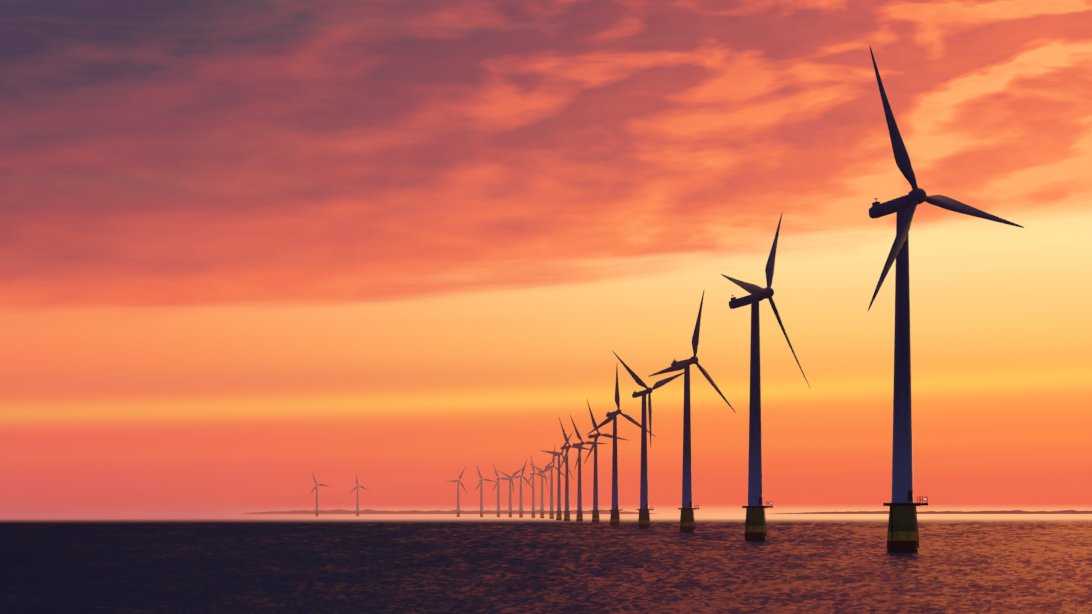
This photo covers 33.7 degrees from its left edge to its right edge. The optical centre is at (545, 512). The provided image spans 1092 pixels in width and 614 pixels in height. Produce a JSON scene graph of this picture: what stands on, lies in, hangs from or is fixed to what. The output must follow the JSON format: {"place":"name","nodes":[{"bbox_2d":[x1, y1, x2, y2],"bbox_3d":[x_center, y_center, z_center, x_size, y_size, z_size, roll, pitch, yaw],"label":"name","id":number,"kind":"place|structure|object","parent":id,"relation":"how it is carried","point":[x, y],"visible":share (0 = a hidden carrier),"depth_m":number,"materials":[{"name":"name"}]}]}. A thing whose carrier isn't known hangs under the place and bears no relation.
{"place":"outdoors","nodes":[
{"label":"outdoors","id":0,"kind":"place"},
{"bbox_2d":[0,513,1091,613],"bbox_3d":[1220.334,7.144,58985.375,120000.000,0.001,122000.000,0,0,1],"label":"sea","id":1,"kind":"structure","parent":0,"point":[161,563],"depth_m":244.90,"materials":[{"name":"liquid"}]},
{"bbox_2d":[309,473,330,515],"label":"wind turbine","id":2,"kind":"object","parent":1,"relation":"on","point":[316,488],"visible":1,"depth_m":3630.26,"materials":[{"name":"paint"}]},
{"bbox_2d":[348,475,369,515],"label":"wind turbine","id":3,"kind":"object","parent":1,"relation":"on","point":[357,506],"visible":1,"depth_m":3798.51,"materials":[{"name":"paint"}]},
{"bbox_2d":[244,509,653,513],"bbox_3d":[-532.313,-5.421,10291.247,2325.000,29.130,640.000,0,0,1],"label":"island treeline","id":4,"kind":"object","parent":1,"relation":"on","point":[341,511],"visible":0.65,"depth_m":9997.23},
{"bbox_2d":[447,467,467,516],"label":"wind turbine","id":5,"kind":"object","parent":1,"relation":"on","point":[458,500],"visible":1,"depth_m":3196.03,"materials":[{"name":"paint"}]},
{"bbox_2d":[474,467,495,516],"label":"wind turbine","id":6,"kind":"object","parent":1,"relation":"on","point":[481,499],"visible":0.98,"depth_m":3097.46,"materials":[{"name":"paint"}]},
{"bbox_2d":[492,465,508,516],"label":"wind turbine","id":7,"kind":"object","parent":1,"relation":"on","point":[498,496],"visible":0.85,"depth_m":3004.95,"materials":[{"name":"paint"}]},
{"bbox_2d":[498,468,522,516],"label":"wind turbine","id":8,"kind":"object","parent":1,"relation":"on","point":[510,495],"visible":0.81,"depth_m":2897.12,"materials":[{"name":"paint"}]},
{"bbox_2d":[507,460,531,517],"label":"wind turbine","id":9,"kind":"object","parent":1,"relation":"on","point":[521,502],"visible":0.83,"depth_m":2755.01,"materials":[{"name":"paint"}]},
{"bbox_2d":[525,457,548,517],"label":"wind turbine","id":10,"kind":"object","parent":1,"relation":"on","point":[533,499],"visible":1,"depth_m":2599.15,"materials":[{"name":"paint"}]},
{"bbox_2d":[529,462,551,517],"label":"wind turbine","id":11,"kind":"object","parent":1,"relation":"on","point":[542,499],"visible":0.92,"depth_m":2456.91,"materials":[{"name":"paint"}]},
{"bbox_2d":[540,447,564,518],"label":"wind turbine","id":12,"kind":"object","parent":1,"relation":"on","point":[551,511],"visible":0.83,"depth_m":2202.66,"materials":[{"name":"paint"}]},
{"bbox_2d":[540,430,573,519],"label":"wind turbine","id":13,"kind":"object","parent":1,"relation":"on","point":[559,511],"visible":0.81,"depth_m":1731.38,"materials":[{"name":"paint"}]},
{"bbox_2d":[558,418,589,520],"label":"wind turbine","id":14,"kind":"object","parent":1,"relation":"on","point":[567,511],"visible":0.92,"depth_m":1545.74,"materials":[{"name":"paint"}]},
{"bbox_2d":[570,415,605,521],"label":"wind turbine","id":15,"kind":"object","parent":1,"relation":"on","point":[579,517],"visible":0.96,"depth_m":1473.35,"materials":[{"name":"paint"}]},
{"bbox_2d":[584,401,626,522],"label":"wind turbine","id":16,"kind":"object","parent":1,"relation":"on","point":[595,515],"visible":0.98,"depth_m":1307.90,"materials":[{"name":"paint"}]},
{"bbox_2d":[587,367,655,525],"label":"wind turbine","id":17,"kind":"object","parent":1,"relation":"on","point":[615,514],"visible":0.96,"depth_m":1015.74,"materials":[{"name":"paint"}]},
{"bbox_2d":[613,352,683,527],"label":"wind turbine","id":18,"kind":"object","parent":1,"relation":"on","point":[644,519],"visible":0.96,"depth_m":838.61,"materials":[{"name":"paint"}]},
{"bbox_2d":[648,291,735,531],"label":"wind turbine","id":19,"kind":"object","parent":1,"relation":"on","point":[687,522],"visible":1,"depth_m":672.20,"materials":[{"name":"paint"}]},
{"bbox_2d":[721,212,809,540],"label":"wind turbine","id":20,"kind":"object","parent":1,"relation":"on","point":[755,524],"visible":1,"depth_m":466.58,"materials":[{"name":"paint"}]},
{"bbox_2d":[772,510,1091,513],"bbox_3d":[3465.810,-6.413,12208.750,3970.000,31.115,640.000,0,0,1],"label":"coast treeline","id":21,"kind":"object","parent":1,"relation":"on","point":[988,512],"visible":0.71,"depth_m":11927.58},
{"bbox_2d":[868,47,1023,552],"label":"wind turbine","id":22,"kind":"object","parent":1,"relation":"on","point":[902,536],"visible":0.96,"depth_m":325.25,"materials":[{"name":"paint"}]},
{"bbox_2d":[0,0,1091,512],"label":"sky","id":23,"kind":"structure","parent":0,"point":[250,249],"materials":[{"name":"orange"}]}
]}

